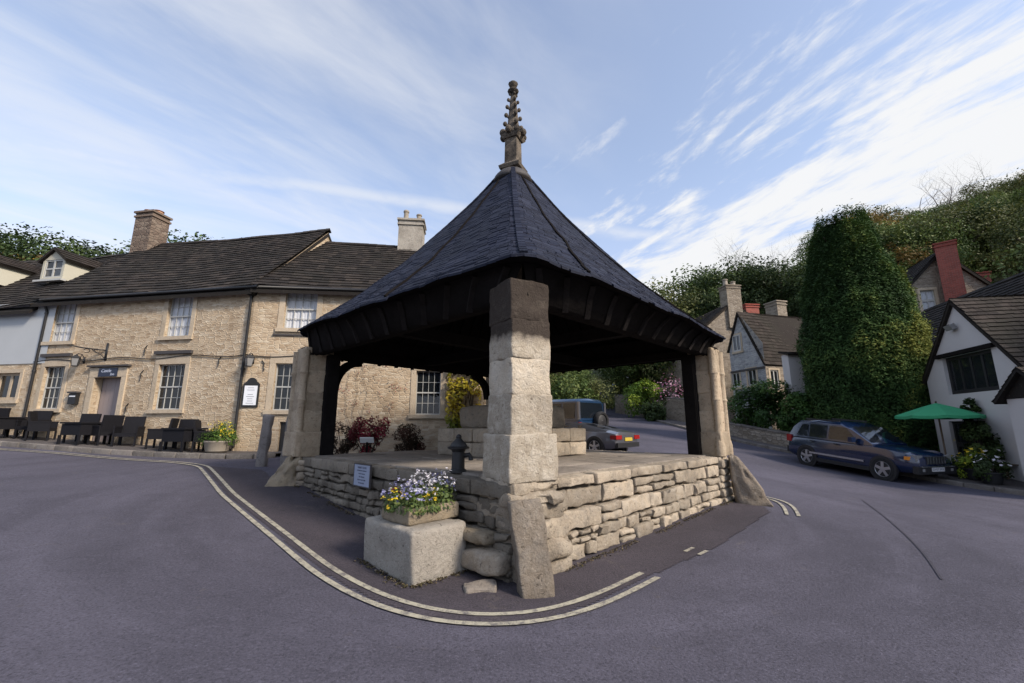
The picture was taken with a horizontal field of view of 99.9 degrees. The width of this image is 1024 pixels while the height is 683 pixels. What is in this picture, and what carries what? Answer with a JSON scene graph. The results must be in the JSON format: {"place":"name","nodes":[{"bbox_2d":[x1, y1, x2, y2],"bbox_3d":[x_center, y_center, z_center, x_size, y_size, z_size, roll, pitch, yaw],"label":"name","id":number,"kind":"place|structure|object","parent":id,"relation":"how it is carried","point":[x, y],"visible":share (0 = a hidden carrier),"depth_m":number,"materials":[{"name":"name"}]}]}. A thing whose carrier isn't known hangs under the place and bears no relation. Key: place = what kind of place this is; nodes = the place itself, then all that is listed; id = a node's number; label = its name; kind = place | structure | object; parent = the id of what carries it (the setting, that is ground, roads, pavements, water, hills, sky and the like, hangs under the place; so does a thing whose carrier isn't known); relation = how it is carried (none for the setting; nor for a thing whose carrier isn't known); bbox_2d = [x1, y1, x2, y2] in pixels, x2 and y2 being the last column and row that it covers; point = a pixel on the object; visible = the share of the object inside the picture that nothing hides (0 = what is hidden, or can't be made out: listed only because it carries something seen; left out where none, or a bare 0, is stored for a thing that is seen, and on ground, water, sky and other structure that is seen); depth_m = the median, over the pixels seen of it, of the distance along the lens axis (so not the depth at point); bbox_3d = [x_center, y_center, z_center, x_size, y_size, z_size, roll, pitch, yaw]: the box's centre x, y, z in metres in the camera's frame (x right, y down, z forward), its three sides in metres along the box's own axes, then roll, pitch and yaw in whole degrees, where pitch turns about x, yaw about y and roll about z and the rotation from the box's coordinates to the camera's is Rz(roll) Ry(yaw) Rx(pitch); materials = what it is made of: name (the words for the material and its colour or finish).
{"place":"outdoors","nodes":[
{"label":"outdoors","id":0,"kind":"place"},
{"bbox_2d":[0,434,280,453],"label":"pub pavement","id":1,"kind":"structure","parent":0,"point":[68,442],"depth_m":13.89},
{"bbox_2d":[0,417,27,437],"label":"rattan table","id":2,"kind":"object","parent":1,"relation":"on","point":[8,423],"visible":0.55,"depth_m":14.57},
{"bbox_2d":[12,411,53,438],"bbox_3d":[-16.663,2.894,15.005,0.660,0.961,0.632,3,-12,-15],"label":"rattan chair","id":3,"kind":"object","parent":1,"relation":"on","point":[45,415],"visible":0.46,"depth_m":15.10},
{"bbox_2d":[24,411,58,440],"bbox_3d":[-15.939,2.858,14.573,0.632,0.961,0.660,6,-13,-29],"label":"rattan chair","id":4,"kind":"object","parent":1,"relation":"on","point":[34,424],"visible":0.98,"depth_m":14.39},
{"bbox_2d":[56,422,106,444],"bbox_3d":[-13.960,2.986,14.005,0.840,0.710,0.840,-2,-11,10],"label":"rattan table","id":5,"kind":"object","parent":1,"relation":"on","point":[78,429],"visible":0.84,"depth_m":13.68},
{"bbox_2d":[62,414,101,442],"bbox_3d":[-14.521,2.925,14.562,0.660,0.961,0.632,2,-12,-12],"label":"rattan chair","id":6,"kind":"object","parent":1,"relation":"on","point":[90,418],"visible":0.27,"depth_m":14.82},
{"bbox_2d":[86,415,124,444],"bbox_3d":[-13.353,2.914,14.164,0.632,0.961,0.660,-4,-12,20],"label":"rattan chair","id":7,"kind":"object","parent":1,"relation":"on","point":[105,427],"visible":0.86,"depth_m":13.97,"materials":[{"name":"wicker"}]},
{"bbox_2d":[110,416,146,446],"bbox_3d":[-12.638,2.960,14.215,0.660,0.961,0.632,4,-12,-20],"label":"rattan chair","id":8,"kind":"object","parent":1,"relation":"on","point":[134,426],"visible":1,"depth_m":14.34,"materials":[{"name":"wicker"}]},
{"bbox_2d":[144,418,179,448],"bbox_3d":[-11.267,2.963,13.883,0.632,0.961,0.660,4,-12,-20],"label":"rattan chair","id":9,"kind":"object","parent":1,"relation":"on","point":[154,434],"visible":0.61,"depth_m":13.59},
{"bbox_2d":[163,419,199,449],"bbox_3d":[-10.661,2.994,13.907,0.660,0.961,0.632,1,-11,-6],"label":"rattan chair","id":10,"kind":"object","parent":1,"relation":"on","point":[185,423],"visible":0.38,"depth_m":14.17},
{"bbox_2d":[158,428,207,451],"bbox_3d":[-10.165,3.036,13.313,0.840,0.710,0.840,-2,-11,10],"label":"rattan table","id":11,"kind":"object","parent":1,"relation":"on","point":[182,435],"visible":0.76,"depth_m":12.98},
{"bbox_2d":[191,420,219,451],"bbox_3d":[-9.588,2.959,13.467,0.632,0.961,0.660,4,-12,-20],"label":"rattan chair","id":12,"kind":"object","parent":1,"relation":"on","point":[196,425],"visible":0.69,"depth_m":13.19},
{"bbox_2d":[195,419,239,452],"bbox_3d":[-9.080,2.924,13.333,1.247,1.010,0.860,0,-11,0],"label":"flower tub","id":13,"kind":"object","parent":1,"relation":"on","point":[219,445],"visible":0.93,"depth_m":13.17,"materials":[{"name":"stone"}]},
{"bbox_2d":[203,466,769,621],"bbox_3d":[-0.996,3.266,9.807,8.859,0.664,10.973,11,-16,-43],"label":"asphalt apron","id":14,"kind":"object","parent":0,"point":[332,535],"visible":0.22,"depth_m":5.44,"materials":[{"name":"asphalt"}]},
{"bbox_2d":[364,515,466,585],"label":"mounting block","id":15,"kind":"structure","parent":14,"relation":"on","point":[418,553],"depth_m":4.60,"materials":[{"name":"stone"}]},
{"bbox_2d":[382,500,458,526],"bbox_3d":[-1.074,1.985,5.063,0.620,0.187,0.760,-10,-15,41],"label":"flower trough","id":16,"kind":"object","parent":15,"relation":"on","point":[408,519],"visible":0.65,"depth_m":4.80,"materials":[{"name":"stone"}]},
{"bbox_2d":[380,475,411,507],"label":"pansy plant","id":17,"kind":"object","parent":16,"relation":"in","point":[390,495],"visible":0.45,"depth_m":5.00,"materials":[{"name":"purple plant"}]},
{"bbox_2d":[396,480,432,515],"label":"pansy plant","id":18,"kind":"object","parent":16,"relation":"in","point":[419,504],"visible":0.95,"depth_m":4.68,"materials":[{"name":"green plant"}]},
{"bbox_2d":[425,467,457,508],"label":"pansy plant","id":19,"kind":"object","parent":16,"relation":"in","point":[442,494],"visible":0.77,"depth_m":5.06,"materials":[{"name":"green plant"}]},
{"bbox_2d":[465,577,498,593],"bbox_3d":[-0.298,2.465,4.318,0.359,0.114,0.268,1,-11,-7],"label":"flat stone","id":20,"kind":"object","parent":14,"relation":"on","point":[488,584],"visible":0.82,"depth_m":4.27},
{"bbox_2d":[461,543,512,579],"bbox_3d":[-0.365,2.402,4.786,0.898,0.263,0.354,-10,-15,42],"label":"ledge stone","id":21,"kind":"object","parent":14,"relation":"on","point":[491,562],"visible":0.57,"depth_m":4.52,"materials":[{"name":"stone"}]},
{"bbox_2d":[463,525,498,546],"bbox_3d":[-0.394,2.207,4.873,0.504,0.168,0.280,-9,-15,39],"label":"ledge stone","id":22,"kind":"object","parent":21,"relation":"on","point":[476,536],"visible":0.7,"depth_m":4.75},
{"bbox_2d":[292,485,732,588],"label":"ground litter","id":23,"kind":"object","parent":14,"relation":"on","point":[389,577],"visible":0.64,"depth_m":5.05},
{"bbox_2d":[507,497,557,598],"bbox_3d":[0.193,2.092,4.377,0.443,0.956,0.404,2,-12,-11],"label":"leaning stone","id":24,"kind":"object","parent":14,"relation":"on","point":[526,523],"visible":0.93,"depth_m":4.29,"materials":[{"name":"stone"}]},
{"bbox_2d":[728,455,774,506],"bbox_3d":[4.928,2.881,8.851,0.758,1.029,0.402,-5,-12,22],"label":"leaning stone","id":25,"kind":"object","parent":14,"relation":"on","point":[746,488],"visible":0.89,"depth_m":8.74,"materials":[{"name":"stone"}]},
{"bbox_2d":[0,391,1023,682],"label":"road","id":26,"kind":"structure","parent":0,"point":[136,569],"depth_m":3.99,"materials":[{"name":"asphalt"}]},
{"bbox_2d":[256,415,273,466],"bbox_3d":[-6.488,2.651,11.307,0.283,1.419,0.244,0,-11,0],"label":"stone post","id":27,"kind":"object","parent":26,"relation":"on","point":[265,442],"visible":0.84,"depth_m":11.24,"materials":[{"name":"stone"}]},
{"bbox_2d":[333,420,363,453],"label":"dark bush","id":28,"kind":"object","parent":26,"relation":"on","point":[343,447],"visible":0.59,"depth_m":13.18,"materials":[{"name":"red plant"}]},
{"bbox_2d":[346,415,390,452],"bbox_3d":[-4.433,2.990,13.215,1.342,1.431,1.007,3,-12,-14],"label":"red bush","id":29,"kind":"object","parent":26,"relation":"on","point":[354,434],"visible":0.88,"depth_m":13.11,"materials":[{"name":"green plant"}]},
{"bbox_2d":[0,448,800,625],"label":"road markings","id":30,"kind":"object","parent":26,"relation":"on","point":[300,560],"visible":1,"depth_m":4.27,"materials":[{"name":"paint"}]},
{"bbox_2d":[392,423,425,450],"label":"dark bush","id":31,"kind":"object","parent":26,"relation":"on","point":[410,443],"visible":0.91,"depth_m":13.50,"materials":[{"name":"red plant"}]},
{"bbox_2d":[550,372,598,399],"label":"round shrub","id":32,"kind":"object","parent":26,"relation":"on","point":[564,389],"visible":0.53,"depth_m":29.41,"materials":[{"name":"green plant"}]},
{"bbox_2d":[553,399,608,424],"bbox_3d":[1.925,3.597,18.806,2.160,2.046,4.570,10,-15,-40],"label":"off roader","id":33,"kind":"object","parent":26,"relation":"on","point":[584,410],"visible":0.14,"depth_m":17.28,"materials":[{"name":"paint"}]},
{"bbox_2d":[580,402,602,417],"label":"rear window","id":34,"kind":"structure","parent":33,"relation":"in","point":[588,410],"depth_m":17.32,"materials":[{"name":"blue glass"}]},
{"bbox_2d":[563,422,639,450],"bbox_3d":[2.659,3.812,16.900,4.235,1.244,2.080,-10,-15,42],"label":"sports car","id":35,"kind":"object","parent":26,"relation":"on","point":[602,437],"visible":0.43,"depth_m":15.49,"materials":[{"name":"silver metal"}]},
{"bbox_2d":[583,377,619,410],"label":"round shrub","id":36,"kind":"object","parent":26,"relation":"on","point":[604,398],"visible":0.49,"depth_m":38.84,"materials":[{"name":"green plant"}]},
{"bbox_2d":[621,377,666,416],"bbox_3d":[10.981,4.673,35.770,3.827,3.501,3.374,0,-11,0],"label":"round shrub","id":37,"kind":"object","parent":26,"relation":"on","point":[633,396],"visible":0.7,"depth_m":35.62,"materials":[{"name":"green plant"}]},
{"bbox_2d":[787,418,956,481],"bbox_3d":[12.833,3.889,15.822,2.246,1.882,4.692,3,-6,-15],"label":"parked suv","id":38,"kind":"object","parent":26,"relation":"on","point":[879,452],"visible":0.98,"depth_m":15.18,"materials":[{"name":"paint"}]},
{"bbox_2d":[0,0,1023,299],"label":"sky","id":39,"kind":"structure","parent":0,"point":[660,130],"materials":[{"name":"blue"}]},
{"bbox_2d":[584,265,1018,422],"bbox_3d":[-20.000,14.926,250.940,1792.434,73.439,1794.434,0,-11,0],"label":"ground","id":40,"kind":"structure","parent":0,"point":[997,278],"depth_m":57.26,"materials":[{"name":"green plant"}]},
{"bbox_2d":[0,222,105,259],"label":"broadleaf tree","id":41,"kind":"object","parent":40,"relation":"on","point":[26,234],"visible":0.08,"depth_m":34.28,"materials":[{"name":"green plant"}]},
{"bbox_2d":[0,234,118,260],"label":"broadleaf tree","id":42,"kind":"object","parent":40,"relation":"on","point":[86,252],"visible":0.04,"depth_m":32.19,"materials":[{"name":"green plant"}]},
{"bbox_2d":[0,247,128,434],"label":"rendered cottage","id":43,"kind":"structure","parent":40,"relation":"on","point":[22,283],"depth_m":16.67,"materials":[{"name":"white paint"}]},
{"bbox_2d":[0,369,24,403],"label":"window","id":44,"kind":"structure","parent":43,"relation":"in","point":[10,384],"depth_m":16.25,"materials":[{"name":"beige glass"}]},
{"bbox_2d":[0,441,275,458],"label":"pub pavement kerb","id":45,"kind":"structure","parent":40,"relation":"on","point":[125,452],"depth_m":12.73,"materials":[{"name":"stone"}]},
{"bbox_2d":[103,229,241,253],"bbox_3d":[-29.852,-2.932,41.208,14.526,15.068,14.810,0,-11,0],"label":"broadleaf tree","id":46,"kind":"object","parent":40,"relation":"on","point":[175,237],"visible":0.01,"depth_m":37.61,"materials":[{"name":"green plant"}]},
{"bbox_2d":[18,209,485,454],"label":"pub","id":47,"kind":"structure","parent":40,"relation":"on","point":[183,329],"depth_m":15.32,"materials":[{"name":"stone"}]},
{"bbox_2d":[29,358,70,411],"bbox_3d":[-16.879,1.624,15.899,1.345,1.984,0.368,-2,-11,10],"label":"window","id":48,"kind":"structure","parent":47,"relation":"in","point":[55,385],"depth_m":15.88,"materials":[{"name":"beige glass"}]},
{"bbox_2d":[40,304,81,344],"bbox_3d":[-16.973,-0.716,16.330,1.474,1.746,0.265,-2,-11,10],"label":"window","id":49,"kind":"structure","parent":47,"relation":"in","point":[66,323],"depth_m":16.39,"materials":[{"name":"white glass"}]},
{"bbox_2d":[92,378,120,441],"bbox_3d":[-14.390,2.446,15.438,1.156,2.278,0.314,0,-11,0],"label":"door","id":50,"kind":"structure","parent":47,"relation":"in","point":[110,387],"depth_m":15.56,"materials":[{"name":"paint"}]},
{"bbox_2d":[145,355,190,412],"bbox_3d":[-11.846,1.502,15.031,1.484,2.000,0.392,-2,-11,10],"label":"window","id":51,"kind":"structure","parent":47,"relation":"in","point":[174,378],"depth_m":15.00,"materials":[{"name":"clear glass"}]},
{"bbox_2d":[157,297,197,340],"bbox_3d":[-11.901,-0.898,15.454,1.429,1.744,0.265,-2,-11,10],"label":"window","id":52,"kind":"structure","parent":47,"relation":"in","point":[183,310],"depth_m":15.51,"materials":[{"name":"white glass"}]},
{"bbox_2d":[241,378,259,406],"bbox_3d":[-8.707,1.692,14.342,0.505,0.973,0.060,1,-11,-6],"label":"notice board","id":53,"kind":"object","parent":47,"relation":"attached to","point":[250,393],"visible":1,"depth_m":14.31,"materials":[{"name":"black metal"}]},
{"bbox_2d":[263,353,293,413],"bbox_3d":[-7.612,1.486,14.865,1.299,2.049,0.937,0,-11,0],"label":"window","id":54,"kind":"structure","parent":47,"relation":"in","point":[282,390],"depth_m":14.59,"materials":[{"name":"beige glass"}]},
{"bbox_2d":[275,293,323,331],"bbox_3d":[-7.403,-1.073,15.398,1.523,1.657,0.961,0,-11,0],"label":"window","id":55,"kind":"structure","parent":47,"relation":"in","point":[301,309],"depth_m":15.19,"materials":[{"name":"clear glass"}]},
{"bbox_2d":[408,369,445,418],"bbox_3d":[-2.926,1.826,15.300,1.267,1.811,0.936,0,-11,0],"label":"window","id":56,"kind":"structure","parent":47,"relation":"in","point":[429,387],"depth_m":15.05,"materials":[{"name":"clear glass"}]},
{"bbox_2d":[444,373,481,427],"bbox_3d":[-1.659,1.832,14.760,1.330,4.100,0.855,0,-11,0],"label":"yellow creeper","id":57,"kind":"object","parent":47,"relation":"attached to","point":[454,416],"visible":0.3,"depth_m":14.83,"materials":[{"name":"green plant"}]},
{"bbox_2d":[262,456,301,485],"bbox_3d":[-4.769,2.747,8.970,0.733,0.749,0.498,2,-11,-10],"label":"guard boulder","id":58,"kind":"object","parent":40,"relation":"on","point":[287,471],"visible":0.68,"depth_m":8.82,"materials":[{"name":"stone"}]},
{"bbox_2d":[282,80,733,583],"bbox_3d":[0.003,-1.463,10.285,7.679,10.900,7.541,-11,-15,43],"label":"market cross","id":59,"kind":"object","parent":40,"relation":"on","point":[513,284],"visible":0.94,"depth_m":7.38,"materials":[{"name":"stone"}]},
{"bbox_2d":[353,463,371,488],"bbox_3d":[-2.434,2.177,6.991,0.032,0.368,0.578,11,-16,-44],"label":"plaque","id":60,"kind":"object","parent":59,"relation":"attached to","point":[362,475],"visible":1,"depth_m":6.96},
{"bbox_2d":[448,434,472,472],"bbox_3d":[-0.727,1.522,5.862,0.303,0.505,0.306,9,-15,-39],"label":"iron pump","id":61,"kind":"object","parent":59,"relation":"on","point":[458,446],"visible":0.99,"depth_m":5.79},
{"bbox_2d":[550,370,595,398],"bbox_3d":[4.180,3.757,37.660,6.484,6.196,5.774,-4,-12,17],"label":"broadleaf tree","id":62,"kind":"object","parent":40,"relation":"on","point":[582,372],"visible":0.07,"depth_m":37.27,"materials":[{"name":"green plant"}]},
{"bbox_2d":[596,364,659,396],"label":"broadleaf tree","id":63,"kind":"object","parent":40,"relation":"on","point":[614,379],"visible":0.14,"depth_m":46.89,"materials":[{"name":"green plant"}]},
{"bbox_2d":[615,395,685,421],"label":"garden wall","id":64,"kind":"structure","parent":40,"relation":"on","point":[675,408],"depth_m":33.62,"materials":[{"name":"stone"}]},
{"bbox_2d":[607,308,701,394],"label":"broadleaf tree","id":65,"kind":"object","parent":40,"relation":"on","point":[630,370],"visible":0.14,"depth_m":42.59,"materials":[{"name":"green plant"}]},
{"bbox_2d":[618,276,704,394],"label":"broadleaf tree","id":66,"kind":"object","parent":40,"relation":"on","point":[693,301],"visible":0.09,"depth_m":42.15,"materials":[{"name":"green plant"}]},
{"bbox_2d":[644,376,683,405],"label":"flowering shrub","id":67,"kind":"object","parent":40,"relation":"on","point":[678,391],"visible":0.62,"depth_m":34.14,"materials":[{"name":"pink plant"}]},
{"bbox_2d":[632,262,742,379],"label":"broadleaf tree","id":68,"kind":"object","parent":40,"relation":"on","point":[681,282],"visible":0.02,"depth_m":45.99,"materials":[{"name":"green plant"}]},
{"bbox_2d":[659,279,759,421],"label":"house","id":69,"kind":"structure","parent":40,"relation":"on","point":[720,320],"depth_m":35.11,"materials":[{"name":"beige stone"}]},
{"bbox_2d":[671,251,795,316],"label":"broadleaf tree","id":70,"kind":"object","parent":40,"relation":"on","point":[710,303],"visible":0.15,"depth_m":43.34,"materials":[{"name":"green plant"}]},
{"bbox_2d":[729,421,789,446],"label":"garden wall","id":71,"kind":"structure","parent":40,"relation":"on","point":[767,435],"depth_m":22.24,"materials":[{"name":"stone"}]},
{"bbox_2d":[726,380,777,427],"bbox_3d":[13.533,3.810,24.416,2.828,3.258,2.311,0,-11,0],"label":"ivy bush","id":72,"kind":"object","parent":71,"relation":"on","point":[747,414],"visible":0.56,"depth_m":24.17,"materials":[{"name":"green plant"}]},
{"bbox_2d":[727,300,808,429],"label":"stone cottage","id":73,"kind":"structure","parent":40,"relation":"on","point":[757,343],"depth_m":28.38,"materials":[{"name":"grey stone"}]},
{"bbox_2d":[732,332,743,353],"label":"window","id":74,"kind":"structure","parent":73,"relation":"in","point":[737,345],"depth_m":28.81,"materials":[{"name":"white glass"}]},
{"bbox_2d":[733,254,806,313],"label":"broadleaf tree","id":75,"kind":"object","parent":40,"relation":"on","point":[760,270],"visible":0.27,"depth_m":40.76,"materials":[{"name":"green plant"}]},
{"bbox_2d":[778,352,804,409],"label":"white outhouse","id":76,"kind":"structure","parent":40,"relation":"on","point":[791,365],"depth_m":22.46,"materials":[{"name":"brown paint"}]},
{"bbox_2d":[786,265,805,316],"bbox_3d":[27.689,-2.431,36.955,8.646,9.876,7.864,-3,-12,14],"label":"broadleaf tree","id":77,"kind":"object","parent":40,"relation":"on","point":[795,311],"visible":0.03,"depth_m":37.68,"materials":[{"name":"green plant"}]},
{"bbox_2d":[639,415,1023,495],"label":"side pavement kerb","id":78,"kind":"structure","parent":40,"relation":"on","point":[974,486],"depth_m":13.89,"materials":[{"name":"stone"}]},
{"bbox_2d":[792,198,939,451],"bbox_3d":[16.235,-0.637,20.275,5.461,12.260,5.421,0,-11,0],"label":"yew tree","id":79,"kind":"object","parent":40,"relation":"on","point":[864,353],"visible":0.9,"depth_m":18.91,"materials":[{"name":"green plant"}]},
{"bbox_2d":[824,203,908,242],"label":"autumn tree","id":80,"kind":"object","parent":40,"relation":"on","point":[880,216],"visible":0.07,"depth_m":52.27,"materials":[{"name":"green plant"}]},
{"bbox_2d":[850,204,916,224],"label":"broadleaf tree","id":81,"kind":"object","parent":40,"relation":"on","point":[899,210],"visible":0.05,"depth_m":65.84,"materials":[{"name":"green plant"}]},
{"bbox_2d":[873,210,942,266],"bbox_3d":[32.872,-5.337,37.097,11.639,10.641,8.386,1,-11,-6],"label":"broadleaf tree","id":82,"kind":"object","parent":40,"relation":"on","point":[892,237],"visible":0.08,"depth_m":35.76,"materials":[{"name":"green plant"}]},
{"bbox_2d":[884,242,934,268],"bbox_3d":[31.369,-3.733,35.619,8.078,8.855,7.205,-3,-12,15],"label":"autumn tree","id":83,"kind":"object","parent":40,"relation":"on","point":[898,257],"visible":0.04,"depth_m":34.15,"materials":[{"name":"green plant"}]},
{"bbox_2d":[899,202,959,229],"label":"broadleaf tree","id":84,"kind":"object","parent":40,"relation":"on","point":[933,210],"visible":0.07,"depth_m":50.85,"materials":[{"name":"green plant"}]},
{"bbox_2d":[883,216,984,271],"bbox_3d":[34.492,-5.141,35.764,7.248,9.294,8.794,-10,-15,40],"label":"broadleaf tree","id":85,"kind":"object","parent":40,"relation":"on","point":[963,243],"visible":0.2,"depth_m":34.03,"materials":[{"name":"green plant"}]},
{"bbox_2d":[904,239,991,311],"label":"brick chimney cottage","id":86,"kind":"structure","parent":40,"relation":"on","point":[941,274],"depth_m":27.94,"materials":[{"name":"brick"}]},
{"bbox_2d":[916,287,939,311],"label":"window","id":87,"kind":"structure","parent":86,"relation":"in","point":[928,299],"depth_m":28.32,"materials":[{"name":"white glass"}]},
{"bbox_2d":[891,196,1022,280],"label":"broadleaf tree","id":88,"kind":"object","parent":40,"relation":"on","point":[967,217],"visible":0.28,"depth_m":35.03,"materials":[{"name":"green plant"}]},
{"bbox_2d":[933,176,1010,212],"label":"broadleaf tree","id":89,"kind":"object","parent":40,"relation":"on","point":[965,192],"visible":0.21,"depth_m":54.53,"materials":[{"name":"green plant"}]},
{"bbox_2d":[921,272,1023,481],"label":"white cottage","id":90,"kind":"structure","parent":40,"relation":"on","point":[977,353],"depth_m":15.03,"materials":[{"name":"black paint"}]},
{"bbox_2d":[952,421,985,457],"bbox_3d":[16.467,3.696,15.281,0.496,1.712,1.744,0,-11,1],"label":"window","id":91,"kind":"structure","parent":90,"relation":"in","point":[959,440],"depth_m":15.99,"materials":[{"name":"glass"}]},
{"bbox_2d":[946,349,999,393],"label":"window","id":92,"kind":"structure","parent":90,"relation":"in","point":[971,372],"depth_m":15.21,"materials":[{"name":"glass"}]},
{"bbox_2d":[956,186,1023,276],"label":"broadleaf tree","id":93,"kind":"object","parent":40,"relation":"on","point":[998,196],"visible":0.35,"depth_m":35.94,"materials":[{"name":"green plant"}]},
{"bbox_2d":[977,197,1023,274],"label":"broadleaf tree","id":94,"kind":"object","parent":40,"relation":"on","point":[1007,235],"visible":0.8,"depth_m":30.91,"materials":[{"name":"green plant"}]},
{"bbox_2d":[980,233,1023,283],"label":"broadleaf tree","id":95,"kind":"object","parent":40,"relation":"on","point":[991,276],"visible":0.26,"depth_m":23.47,"materials":[{"name":"green plant"}]},
{"bbox_2d":[996,168,1023,237],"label":"broadleaf tree","id":96,"kind":"object","parent":40,"relation":"on","point":[1018,181],"visible":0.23,"depth_m":38.28,"materials":[{"name":"green plant"}]},
{"bbox_2d":[661,419,1023,489],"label":"side pavement","id":97,"kind":"structure","parent":0,"point":[1013,484],"depth_m":13.80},
{"bbox_2d":[639,401,666,420],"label":"round shrub","id":98,"kind":"object","parent":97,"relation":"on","point":[652,412],"visible":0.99,"depth_m":32.54,"materials":[{"name":"green plant"}]},
{"bbox_2d":[747,378,801,431],"bbox_3d":[13.870,3.614,22.544,2.656,3.372,2.244,0,-11,0],"label":"ivy bush","id":99,"kind":"object","parent":97,"relation":"on","point":[769,399],"visible":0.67,"depth_m":22.56,"materials":[{"name":"green plant"}]},
{"bbox_2d":[776,391,820,431],"bbox_3d":[13.972,3.777,20.857,2.223,2.745,2.164,0,-11,0],"label":"ivy bush","id":100,"kind":"object","parent":97,"relation":"on","point":[796,414],"visible":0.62,"depth_m":20.62,"materials":[{"name":"green plant"}]},
{"bbox_2d":[895,401,985,453],"bbox_3d":[15.100,3.325,15.091,2.180,2.434,2.180,-2,-12,11],"label":"parasol","id":101,"kind":"object","parent":97,"relation":"on","point":[935,410],"visible":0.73,"depth_m":14.82,"materials":[{"name":"green fabric"}]},
{"bbox_2d":[951,440,990,480],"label":"potted plant","id":102,"kind":"object","parent":97,"relation":"on","point":[967,473],"visible":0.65,"depth_m":13.78,"materials":[{"name":"green plant"}]},
{"bbox_2d":[959,397,995,444],"bbox_3d":[15.837,3.234,14.623,0.741,2.686,0.724,-8,-14,36],"label":"palm shrub","id":103,"kind":"object","parent":97,"relation":"on","point":[975,407],"visible":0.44,"depth_m":14.82,"materials":[{"name":"green plant"}]},
{"bbox_2d":[959,420,1005,470],"bbox_3d":[15.551,3.549,14.138,1.159,1.886,0.960,-7,-13,31],"label":"climbing shrub","id":104,"kind":"object","parent":97,"relation":"on","point":[973,433],"visible":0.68,"depth_m":14.07,"materials":[{"name":"green plant"}]},
{"bbox_2d":[969,449,1014,484],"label":"potted plant","id":105,"kind":"object","parent":97,"relation":"on","point":[986,475],"visible":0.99,"depth_m":13.06,"materials":[{"name":"green plant"}]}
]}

